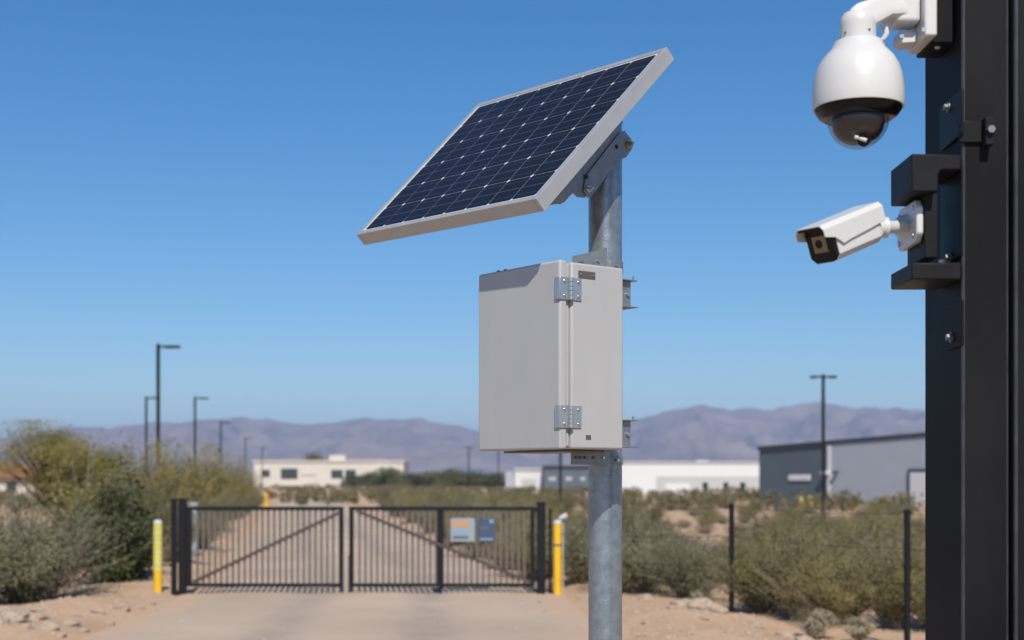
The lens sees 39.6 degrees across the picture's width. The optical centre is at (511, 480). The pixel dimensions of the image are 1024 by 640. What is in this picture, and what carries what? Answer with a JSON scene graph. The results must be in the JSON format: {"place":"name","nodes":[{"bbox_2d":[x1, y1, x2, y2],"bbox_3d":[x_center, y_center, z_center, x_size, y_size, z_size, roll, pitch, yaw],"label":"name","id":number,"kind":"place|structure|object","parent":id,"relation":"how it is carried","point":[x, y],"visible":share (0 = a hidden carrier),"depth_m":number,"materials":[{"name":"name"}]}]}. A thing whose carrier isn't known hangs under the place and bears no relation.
{"place":"outdoors","nodes":[
{"label":"outdoors","id":0,"kind":"place"},
{"bbox_2d":[83,495,587,639],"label":"dirt road","id":1,"kind":"structure","parent":0,"point":[336,613],"depth_m":18.97,"materials":[{"name":"soil"}]},
{"bbox_2d":[0,402,924,480],"bbox_3d":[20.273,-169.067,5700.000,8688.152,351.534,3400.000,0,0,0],"label":"mountains","id":2,"kind":"structure","parent":0,"point":[700,432],"depth_m":5442.02,"materials":[{"name":"stone"}]},
{"bbox_2d":[0,482,924,639],"bbox_3d":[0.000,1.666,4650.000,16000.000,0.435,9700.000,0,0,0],"label":"ground","id":3,"kind":"structure","parent":0,"point":[704,629],"depth_m":18.09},
{"bbox_2d":[0,608,29,622],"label":"rock","id":4,"kind":"object","parent":3,"relation":"on","point":[17,615],"visible":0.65,"depth_m":15.87,"materials":[{"name":"stone"}]},
{"bbox_2d":[0,464,42,499],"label":"house","id":5,"kind":"structure","parent":3,"relation":"on","point":[3,488],"depth_m":130.00,"materials":[{"name":"white paint"}]},
{"bbox_2d":[0,516,60,603],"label":"sage shrub","id":6,"kind":"object","parent":3,"relation":"on","point":[3,575],"visible":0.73,"depth_m":18.90,"materials":[{"name":"green plant"}]},
{"bbox_2d":[37,620,59,630],"bbox_3d":[-5.117,1.612,15.681,0.245,0.150,0.256,0,0,-23],"label":"rock","id":7,"kind":"object","parent":3,"relation":"on","point":[49,625],"visible":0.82,"depth_m":15.60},
{"bbox_2d":[0,419,134,532],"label":"palo verde tree","id":8,"kind":"object","parent":3,"relation":"on","point":[58,451],"visible":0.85,"depth_m":32.69,"materials":[{"name":"green plant"}]},
{"bbox_2d":[0,477,151,603],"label":"sage shrub","id":9,"kind":"object","parent":3,"relation":"on","point":[51,566],"visible":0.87,"depth_m":19.71,"materials":[{"name":"green plant"}]},
{"bbox_2d":[3,428,157,568],"bbox_3d":[-8.217,0.340,26.970,3.002,2.724,2.382,0,0,-44],"label":"palo verde bush","id":10,"kind":"object","parent":3,"relation":"on","point":[74,496],"visible":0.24,"depth_m":26.84,"materials":[{"name":"green plant"}]},
{"bbox_2d":[62,447,148,499],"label":"palo verde tree","id":11,"kind":"object","parent":3,"relation":"on","point":[106,453],"visible":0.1,"depth_m":40.73,"materials":[{"name":"green plant"}]},
{"bbox_2d":[45,446,170,583],"bbox_3d":[-6.394,0.543,22.720,2.098,2.216,2.232,0,0,-23],"label":"dark green bush","id":12,"kind":"object","parent":3,"relation":"on","point":[128,525],"visible":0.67,"depth_m":22.33,"materials":[{"name":"green plant"}]},
{"bbox_2d":[79,427,178,505],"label":"palo verde bush","id":13,"kind":"object","parent":3,"relation":"on","point":[139,471],"visible":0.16,"depth_m":37.98,"materials":[{"name":"green plant"}]},
{"bbox_2d":[93,477,170,577],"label":"dark green bush","id":14,"kind":"object","parent":3,"relation":"on","point":[143,566],"visible":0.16,"depth_m":23.54,"materials":[{"name":"green plant"}]},
{"bbox_2d":[91,461,204,551],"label":"creosote shrub","id":15,"kind":"object","parent":3,"relation":"on","point":[160,496],"visible":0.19,"depth_m":28.92,"materials":[{"name":"green plant"}]},
{"bbox_2d":[145,396,155,466],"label":"street lamp","id":16,"kind":"object","parent":3,"relation":"on","point":[146,397],"visible":0.46,"depth_m":91.94,"materials":[{"name":"black metal"}]},
{"bbox_2d":[153,520,162,592],"bbox_3d":[-5.266,1.290,21.150,0.138,1.420,0.138,0,0,0],"label":"bollard","id":17,"kind":"object","parent":3,"relation":"on","point":[157,554],"visible":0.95,"depth_m":21.09,"materials":[{"name":"metal"}]},
{"bbox_2d":[156,344,180,472],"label":"street lamp","id":18,"kind":"object","parent":3,"relation":"on","point":[158,346],"visible":0.51,"depth_m":56.94,"materials":[{"name":"black metal"}]},
{"bbox_2d":[123,422,215,516],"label":"palo verde bush","id":19,"kind":"object","parent":3,"relation":"on","point":[170,470],"visible":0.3,"depth_m":42.80,"materials":[{"name":"green plant"}]},
{"bbox_2d":[170,499,176,595],"bbox_3d":[-5.038,1.133,21.200,0.095,1.734,0.095,0,0,0],"label":"gate post","id":20,"kind":"object","parent":3,"relation":"on","point":[174,547],"visible":0.8,"depth_m":21.16,"materials":[{"name":"black metal"}]},
{"bbox_2d":[138,490,212,561],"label":"creosote shrub","id":21,"kind":"object","parent":3,"relation":"on","point":[167,525],"visible":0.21,"depth_m":27.36,"materials":[{"name":"green plant"}]},
{"bbox_2d":[177,499,187,595],"bbox_3d":[-4.908,1.133,21.200,0.130,1.734,0.130,0,0,0],"label":"gate post","id":22,"kind":"object","parent":3,"relation":"on","point":[182,546],"visible":0.74,"depth_m":21.14,"materials":[{"name":"black metal"}]},
{"bbox_2d":[186,507,343,592],"bbox_3d":[-3.677,1.042,21.184,2.355,1.315,0.092,0,0,0],"label":"gate leaf","id":23,"kind":"object","parent":22,"relation":"attached to","point":[196,583],"visible":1,"depth_m":21.19,"materials":[{"name":"black metal"}]},
{"bbox_2d":[135,419,232,504],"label":"palo verde bush","id":24,"kind":"object","parent":3,"relation":"on","point":[197,472],"visible":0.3,"depth_m":49.97,"materials":[{"name":"green plant"}]},
{"bbox_2d":[194,396,208,473],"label":"street lamp","id":25,"kind":"object","parent":3,"relation":"on","point":[195,398],"visible":0.56,"depth_m":92.94,"materials":[{"name":"black metal"}]},
{"bbox_2d":[165,497,240,548],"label":"sage shrub","id":26,"kind":"object","parent":3,"relation":"on","point":[212,529],"visible":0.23,"depth_m":33.93,"materials":[{"name":"green plant"}]},
{"bbox_2d":[176,438,251,506],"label":"palo verde bush","id":27,"kind":"object","parent":3,"relation":"on","point":[234,486],"visible":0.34,"depth_m":57.83,"materials":[{"name":"green plant"}]},
{"bbox_2d":[198,488,240,529],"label":"creosote shrub","id":28,"kind":"object","parent":3,"relation":"on","point":[215,504],"visible":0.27,"depth_m":45.86,"materials":[{"name":"green plant"}]},
{"bbox_2d":[210,482,252,519],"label":"sage shrub","id":29,"kind":"object","parent":3,"relation":"on","point":[234,500],"visible":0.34,"depth_m":53.95,"materials":[{"name":"green plant"}]},
{"bbox_2d":[201,447,262,506],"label":"palo verde bush","id":30,"kind":"object","parent":3,"relation":"on","point":[242,484],"visible":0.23,"depth_m":67.89,"materials":[{"name":"green plant"}]},
{"bbox_2d":[225,457,269,501],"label":"palo verde bush","id":31,"kind":"object","parent":3,"relation":"on","point":[254,487],"visible":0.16,"depth_m":83.76,"materials":[{"name":"green plant"}]},
{"bbox_2d":[252,455,410,486],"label":"office building","id":32,"kind":"structure","parent":3,"relation":"on","point":[333,469],"depth_m":390.00,"materials":[{"name":"beige paint"}]},
{"bbox_2d":[281,468,297,478],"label":"window","id":33,"kind":"structure","parent":32,"relation":"in","point":[286,473],"depth_m":389.76,"materials":[{"name":"glass"}]},
{"bbox_2d":[339,474,365,487],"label":"bushy tree","id":34,"kind":"object","parent":3,"relation":"on","point":[351,481],"visible":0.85,"depth_m":348.69,"materials":[{"name":"green plant"}]},
{"bbox_2d":[356,471,382,486],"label":"bushy tree","id":35,"kind":"object","parent":3,"relation":"on","point":[364,480],"visible":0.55,"depth_m":328.46,"materials":[{"name":"green plant"}]},
{"bbox_2d":[374,484,398,511],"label":"creosote shrub","id":36,"kind":"object","parent":3,"relation":"on","point":[385,495],"visible":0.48,"depth_m":79.78,"materials":[{"name":"green plant"}]},
{"bbox_2d":[367,466,408,487],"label":"bushy tree","id":37,"kind":"object","parent":3,"relation":"on","point":[388,477],"visible":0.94,"depth_m":318.24,"materials":[{"name":"green plant"}]},
{"bbox_2d":[378,491,412,517],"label":"sage shrub","id":38,"kind":"object","parent":3,"relation":"on","point":[386,503],"visible":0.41,"depth_m":65.72,"materials":[{"name":"green plant"}]},
{"bbox_2d":[388,485,435,522],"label":"creosote shrub","id":39,"kind":"object","parent":3,"relation":"on","point":[408,502],"visible":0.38,"depth_m":54.80,"materials":[{"name":"green plant"}]},
{"bbox_2d":[400,472,433,487],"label":"bushy tree","id":40,"kind":"object","parent":3,"relation":"on","point":[415,479],"visible":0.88,"depth_m":328.42,"materials":[{"name":"green plant"}]},
{"bbox_2d":[402,496,456,532],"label":"sage shrub","id":41,"kind":"object","parent":3,"relation":"on","point":[421,513],"visible":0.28,"depth_m":44.83,"materials":[{"name":"green plant"}]},
{"bbox_2d":[418,470,444,486],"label":"bushy tree","id":42,"kind":"object","parent":3,"relation":"on","point":[429,475],"visible":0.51,"depth_m":337.80,"materials":[{"name":"green plant"}]},
{"bbox_2d":[422,483,460,505],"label":"creosote shrub","id":43,"kind":"object","parent":3,"relation":"on","point":[437,492],"visible":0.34,"depth_m":60.72,"materials":[{"name":"green plant"}]},
{"bbox_2d":[431,468,472,487],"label":"bushy tree","id":44,"kind":"object","parent":3,"relation":"on","point":[453,477],"visible":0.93,"depth_m":328.45,"materials":[{"name":"green plant"}]},
{"bbox_2d":[420,494,490,546],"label":"creosote shrub","id":45,"kind":"object","parent":3,"relation":"on","point":[445,525],"visible":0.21,"depth_m":36.84,"materials":[{"name":"green plant"}]},
{"bbox_2d":[0,483,923,512],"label":"desert scrub","id":46,"kind":"object","parent":3,"relation":"on","point":[302,495],"visible":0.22,"depth_m":101.44,"materials":[{"name":"plant"}]},
{"bbox_2d":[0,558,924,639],"bbox_3d":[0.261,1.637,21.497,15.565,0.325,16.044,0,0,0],"label":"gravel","id":47,"kind":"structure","parent":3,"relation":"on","point":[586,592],"depth_m":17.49,"materials":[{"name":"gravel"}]},
{"bbox_2d":[443,483,486,515],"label":"creosote shrub","id":48,"kind":"object","parent":3,"relation":"on","point":[461,500],"visible":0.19,"depth_m":44.90,"materials":[{"name":"green plant"}]},
{"bbox_2d":[462,471,489,487],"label":"bushy tree","id":49,"kind":"object","parent":3,"relation":"on","point":[476,477],"visible":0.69,"depth_m":333.16,"materials":[{"name":"green plant"}]},
{"bbox_2d":[444,498,514,559],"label":"sage shrub","id":50,"kind":"object","parent":3,"relation":"on","point":[479,543],"visible":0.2,"depth_m":30.77,"materials":[{"name":"green plant"}]},
{"bbox_2d":[469,488,512,506],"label":"creosote shrub","id":51,"kind":"object","parent":3,"relation":"on","point":[490,499],"visible":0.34,"depth_m":67.20,"materials":[{"name":"green plant"}]},
{"bbox_2d":[477,472,505,487],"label":"bushy tree","id":52,"kind":"object","parent":3,"relation":"on","point":[492,479],"visible":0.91,"depth_m":318.77,"materials":[{"name":"green plant"}]},
{"bbox_2d":[475,523,522,570],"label":"dry shrub","id":53,"kind":"object","parent":3,"relation":"on","point":[497,559],"visible":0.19,"depth_m":26.85,"materials":[{"name":"brown plant"}]},
{"bbox_2d":[484,489,552,539],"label":"creosote shrub","id":54,"kind":"object","parent":3,"relation":"on","point":[515,516],"visible":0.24,"depth_m":30.75,"materials":[{"name":"green plant"}]},
{"bbox_2d":[506,468,542,490],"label":"storage shed","id":55,"kind":"structure","parent":3,"relation":"on","point":[521,477],"depth_m":240.00,"materials":[{"name":"metal"}]},
{"bbox_2d":[484,512,584,578],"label":"creosote shrub","id":56,"kind":"object","parent":3,"relation":"on","point":[527,562],"visible":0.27,"depth_m":24.31,"materials":[{"name":"green plant"}]},
{"bbox_2d":[536,502,545,593],"bbox_3d":[0.433,1.157,21.200,0.150,1.686,0.150,0,0,0],"label":"gate post","id":57,"kind":"object","parent":3,"relation":"on","point":[541,547],"visible":0.77,"depth_m":21.14,"materials":[{"name":"black metal"}]},
{"bbox_2d":[348,507,536,593],"bbox_3d":[-1.033,1.042,21.186,2.808,1.315,0.095,0,0,0],"label":"gate leaf","id":58,"kind":"object","parent":57,"relation":"attached to","point":[440,547],"visible":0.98,"depth_m":21.19,"materials":[{"name":"black metal"}]},
{"bbox_2d":[450,518,474,541],"bbox_3d":[-0.734,0.731,21.161,0.361,0.346,0.054,0,0,0],"label":"warning sign","id":59,"kind":"object","parent":58,"relation":"attached to","point":[462,529],"visible":1,"depth_m":21.14,"materials":[{"name":"grey"}]},
{"bbox_2d":[478,518,494,541],"bbox_3d":[-0.380,0.731,21.161,0.241,0.346,0.054,0,0,0],"label":"warning sign","id":60,"kind":"object","parent":58,"relation":"attached to","point":[486,529],"visible":1,"depth_m":21.14,"materials":[{"name":"blue"}]},
{"bbox_2d":[534,501,576,528],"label":"creosote shrub","id":61,"kind":"object","parent":3,"relation":"on","point":[553,514],"visible":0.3,"depth_m":48.28,"materials":[{"name":"green plant"}]},
{"bbox_2d":[553,520,561,594],"bbox_3d":[0.677,1.290,21.150,0.134,1.420,0.134,0,0,0],"label":"bollard","id":62,"kind":"object","parent":3,"relation":"on","point":[557,559],"visible":0.93,"depth_m":21.10,"materials":[{"name":"metal"}]},
{"bbox_2d":[559,453,563,513],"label":"street lamp","id":63,"kind":"object","parent":3,"relation":"on","point":[560,474],"visible":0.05,"depth_m":70.94,"materials":[{"name":"black metal"}]},
{"bbox_2d":[559,512,567,594],"bbox_3d":[0.772,1.136,21.270,0.147,1.328,0.100,0,0,0],"label":"gate sensor","id":64,"kind":"object","parent":3,"relation":"on","point":[563,517],"visible":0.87,"depth_m":21.29,"materials":[{"name":"white paint"}]},
{"bbox_2d":[542,465,587,490],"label":"slate shed","id":65,"kind":"structure","parent":3,"relation":"on","point":[574,475],"depth_m":225.00,"materials":[{"name":"metal"}]},
{"bbox_2d":[553,494,582,513],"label":"creosote shrub","id":66,"kind":"object","parent":3,"relation":"on","point":[571,504],"visible":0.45,"depth_m":71.06,"materials":[{"name":"green plant"}]},
{"bbox_2d":[522,498,627,583],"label":"sage shrub","id":67,"kind":"object","parent":3,"relation":"on","point":[573,571],"visible":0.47,"depth_m":22.38,"materials":[{"name":"green plant"}]},
{"bbox_2d":[551,499,647,530],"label":"creosote shrub","id":68,"kind":"object","parent":3,"relation":"on","point":[575,516],"visible":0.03,"depth_m":35.48,"materials":[{"name":"green plant"}]},
{"bbox_2d":[588,121,622,639],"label":"galvanised pole","id":69,"kind":"object","parent":3,"relation":"on","point":[605,488],"visible":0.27,"depth_m":5.07,"materials":[{"name":"metal"}]},
{"bbox_2d":[357,47,673,244],"bbox_3d":[0.036,-1.141,5.255,1.100,0.824,0.242,3,-42,52],"label":"solar panel","id":70,"kind":"object","parent":69,"relation":"attached to","point":[540,148],"visible":1,"depth_m":5.06,"materials":[{"name":"glass"}]},
{"bbox_2d":[479,248,637,464],"bbox_3d":[0.205,-0.437,5.014,0.472,0.762,0.472,0,0,-38],"label":"equipment cabinet","id":71,"kind":"object","parent":69,"relation":"attached to","point":[551,357],"visible":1,"depth_m":4.83,"materials":[{"name":"metal"}]},
{"bbox_2d":[564,493,698,593],"bbox_3d":[1.878,0.937,20.949,2.080,1.512,2.135,0,0,-19],"label":"sage shrub","id":72,"kind":"object","parent":3,"relation":"on","point":[636,584],"visible":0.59,"depth_m":20.78,"materials":[{"name":"green plant"}]},
{"bbox_2d":[622,492,672,538],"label":"creosote shrub","id":73,"kind":"object","parent":3,"relation":"on","point":[631,517],"visible":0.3,"depth_m":32.48,"materials":[{"name":"green plant"}]},
{"bbox_2d":[624,518,747,598],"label":"sage shrub","id":74,"kind":"object","parent":3,"relation":"on","point":[686,577],"visible":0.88,"depth_m":19.67,"materials":[{"name":"green plant"}]},
{"bbox_2d":[622,460,758,494],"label":"white warehouse","id":75,"kind":"structure","parent":3,"relation":"on","point":[702,475],"depth_m":170.00,"materials":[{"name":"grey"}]},
{"bbox_2d":[665,483,689,494],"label":"door","id":76,"kind":"structure","parent":75,"relation":"in","point":[670,486],"depth_m":169.73,"materials":[{"name":"metal"}]},
{"bbox_2d":[687,597,714,609],"bbox_3d":[2.398,1.579,17.912,0.356,0.218,0.372,0,0,42],"label":"rock","id":77,"kind":"object","parent":3,"relation":"on","point":[699,603],"visible":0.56,"depth_m":17.81,"materials":[{"name":"stone"}]},
{"bbox_2d":[693,508,722,526],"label":"creosote shrub","id":78,"kind":"object","parent":3,"relation":"on","point":[707,517],"visible":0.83,"depth_m":52.09,"materials":[{"name":"green plant"}]},
{"bbox_2d":[701,603,728,613],"bbox_3d":[2.520,1.596,17.599,0.298,0.161,0.280,0,0,-42],"label":"rock","id":79,"kind":"object","parent":3,"relation":"on","point":[716,608],"visible":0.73,"depth_m":17.52,"materials":[{"name":"stone"}]},
{"bbox_2d":[701,521,765,583],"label":"dry shrub","id":80,"kind":"object","parent":3,"relation":"on","point":[726,544],"visible":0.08,"depth_m":23.86,"materials":[{"name":"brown plant"}]},
{"bbox_2d":[549,503,924,639],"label":"wire fence","id":81,"kind":"object","parent":3,"relation":"on","point":[907,572],"visible":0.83,"depth_m":15.73,"materials":[{"name":"black metal"}]},
{"bbox_2d":[723,518,751,538],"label":"dry shrub","id":82,"kind":"object","parent":3,"relation":"on","point":[737,526],"visible":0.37,"depth_m":40.95,"materials":[{"name":"brown plant"}]},
{"bbox_2d":[735,501,761,516],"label":"creosote shrub","id":83,"kind":"object","parent":3,"relation":"on","point":[744,509],"visible":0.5,"depth_m":63.04,"materials":[{"name":"green plant"}]},
{"bbox_2d":[692,511,820,612],"bbox_3d":[3.243,1.052,18.399,1.876,1.344,1.679,0,0,15],"label":"creosote shrub","id":84,"kind":"object","parent":3,"relation":"on","point":[756,606],"visible":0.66,"depth_m":18.21,"materials":[{"name":"green plant"}]},
{"bbox_2d":[720,495,841,589],"bbox_3d":[4.082,0.955,21.509,1.951,1.546,1.929,0,0,10],"label":"creosote shrub","id":85,"kind":"object","parent":3,"relation":"on","point":[766,527],"visible":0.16,"depth_m":21.49,"materials":[{"name":"green plant"}]},
{"bbox_2d":[775,629,794,638],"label":"rock","id":86,"kind":"object","parent":3,"relation":"on","point":[782,633],"visible":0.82,"depth_m":15.83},
{"bbox_2d":[735,503,839,549],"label":"creosote shrub","id":87,"kind":"object","parent":3,"relation":"on","point":[800,524],"visible":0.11,"depth_m":26.30,"materials":[{"name":"green plant"}]},
{"bbox_2d":[739,512,863,620],"bbox_3d":[3.581,1.051,17.592,1.666,1.405,1.685,0,0,-4],"label":"creosote shrub","id":88,"kind":"object","parent":3,"relation":"on","point":[786,600],"visible":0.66,"depth_m":17.47,"materials":[{"name":"green plant"}]},
{"bbox_2d":[766,485,851,551],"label":"creosote shrub","id":89,"kind":"object","parent":3,"relation":"on","point":[796,506],"visible":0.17,"depth_m":29.57,"materials":[{"name":"green plant"}]},
{"bbox_2d":[788,607,841,638],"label":"bunch grass","id":90,"kind":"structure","parent":3,"relation":"on","point":[814,624],"depth_m":15.87,"materials":[{"name":"plant"}]},
{"bbox_2d":[809,374,836,517],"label":"street lamp","id":91,"kind":"object","parent":3,"relation":"on","point":[822,376],"visible":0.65,"depth_m":60.94,"materials":[{"name":"black metal"}]},
{"bbox_2d":[768,536,903,624],"bbox_3d":[3.963,1.209,17.204,1.876,1.088,1.679,0,0,-23],"label":"creosote shrub","id":92,"kind":"object","parent":3,"relation":"on","point":[839,598],"visible":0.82,"depth_m":16.97,"materials":[{"name":"green plant"}]},
{"bbox_2d":[757,432,924,506],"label":"slate warehouse","id":93,"kind":"structure","parent":3,"relation":"on","point":[869,468],"depth_m":94.84,"materials":[{"name":"metal"}]},
{"bbox_2d":[908,469,924,506],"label":"door","id":94,"kind":"structure","parent":93,"relation":"in","point":[916,477],"depth_m":89.56,"materials":[{"name":"metal"}]},
{"bbox_2d":[779,501,923,585],"bbox_3d":[4.900,0.993,20.507,2.172,1.408,2.428,0,0,-9],"label":"creosote shrub","id":95,"kind":"object","parent":3,"relation":"on","point":[845,543],"visible":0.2,"depth_m":20.34,"materials":[{"name":"green plant"}]},
{"bbox_2d":[841,614,879,639],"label":"bunch grass","id":96,"kind":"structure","parent":3,"relation":"on","point":[861,629],"depth_m":15.51,"materials":[{"name":"plant"}]},
{"bbox_2d":[810,509,912,549],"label":"creosote shrub","id":97,"kind":"object","parent":3,"relation":"on","point":[875,537],"visible":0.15,"depth_m":28.65,"materials":[{"name":"green plant"}]},
{"bbox_2d":[841,502,896,531],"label":"creosote shrub","id":98,"kind":"object","parent":3,"relation":"on","point":[863,510],"visible":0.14,"depth_m":33.69,"materials":[{"name":"green plant"}]},
{"bbox_2d":[831,521,924,628],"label":"creosote shrub","id":99,"kind":"object","parent":3,"relation":"on","point":[894,621],"visible":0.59,"depth_m":16.73,"materials":[{"name":"green plant"}]},
{"bbox_2d":[839,510,924,591],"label":"dry shrub","id":100,"kind":"object","parent":3,"relation":"on","point":[900,536],"visible":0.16,"depth_m":19.32,"materials":[{"name":"green plant"}]},
{"bbox_2d":[881,498,907,517],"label":"sage shrub","id":101,"kind":"object","parent":3,"relation":"on","point":[894,507],"visible":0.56,"depth_m":63.28,"materials":[{"name":"green plant"}]},
{"bbox_2d":[871,542,924,628],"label":"creosote shrub","id":102,"kind":"object","parent":3,"relation":"on","point":[918,608],"visible":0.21,"depth_m":16.39,"materials":[{"name":"green plant"}]},
{"bbox_2d":[889,508,924,547],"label":"creosote shrub","id":103,"kind":"object","parent":3,"relation":"on","point":[918,523],"visible":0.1,"depth_m":28.30,"materials":[{"name":"green plant"}]},
{"bbox_2d":[891,0,1023,639],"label":"steel column","id":104,"kind":"structure","parent":3,"relation":"on","point":[961,179],"depth_m":3.60,"materials":[{"name":"black metal"}]},
{"bbox_2d":[795,200,922,263],"bbox_3d":[0.916,-0.630,3.615,0.480,0.184,0.148,0,0,-42],"label":"bullet camera","id":105,"kind":"object","parent":104,"relation":"attached to","point":[842,234],"visible":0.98,"depth_m":3.53,"materials":[{"name":"white"}]},
{"bbox_2d":[811,235,828,253],"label":"lens window","id":106,"kind":"structure","parent":105,"relation":"in","point":[819,243],"depth_m":3.50,"materials":[{"name":"brown"}]},
{"bbox_2d":[812,0,939,149],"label":"dome camera","id":107,"kind":"object","parent":104,"relation":"attached to","point":[858,93],"visible":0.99,"depth_m":3.57,"materials":[{"name":"white"}]},
{"bbox_2d":[0,0,924,438],"label":"sky","id":108,"kind":"structure","parent":0,"point":[202,177],"materials":[{"name":"blue"}]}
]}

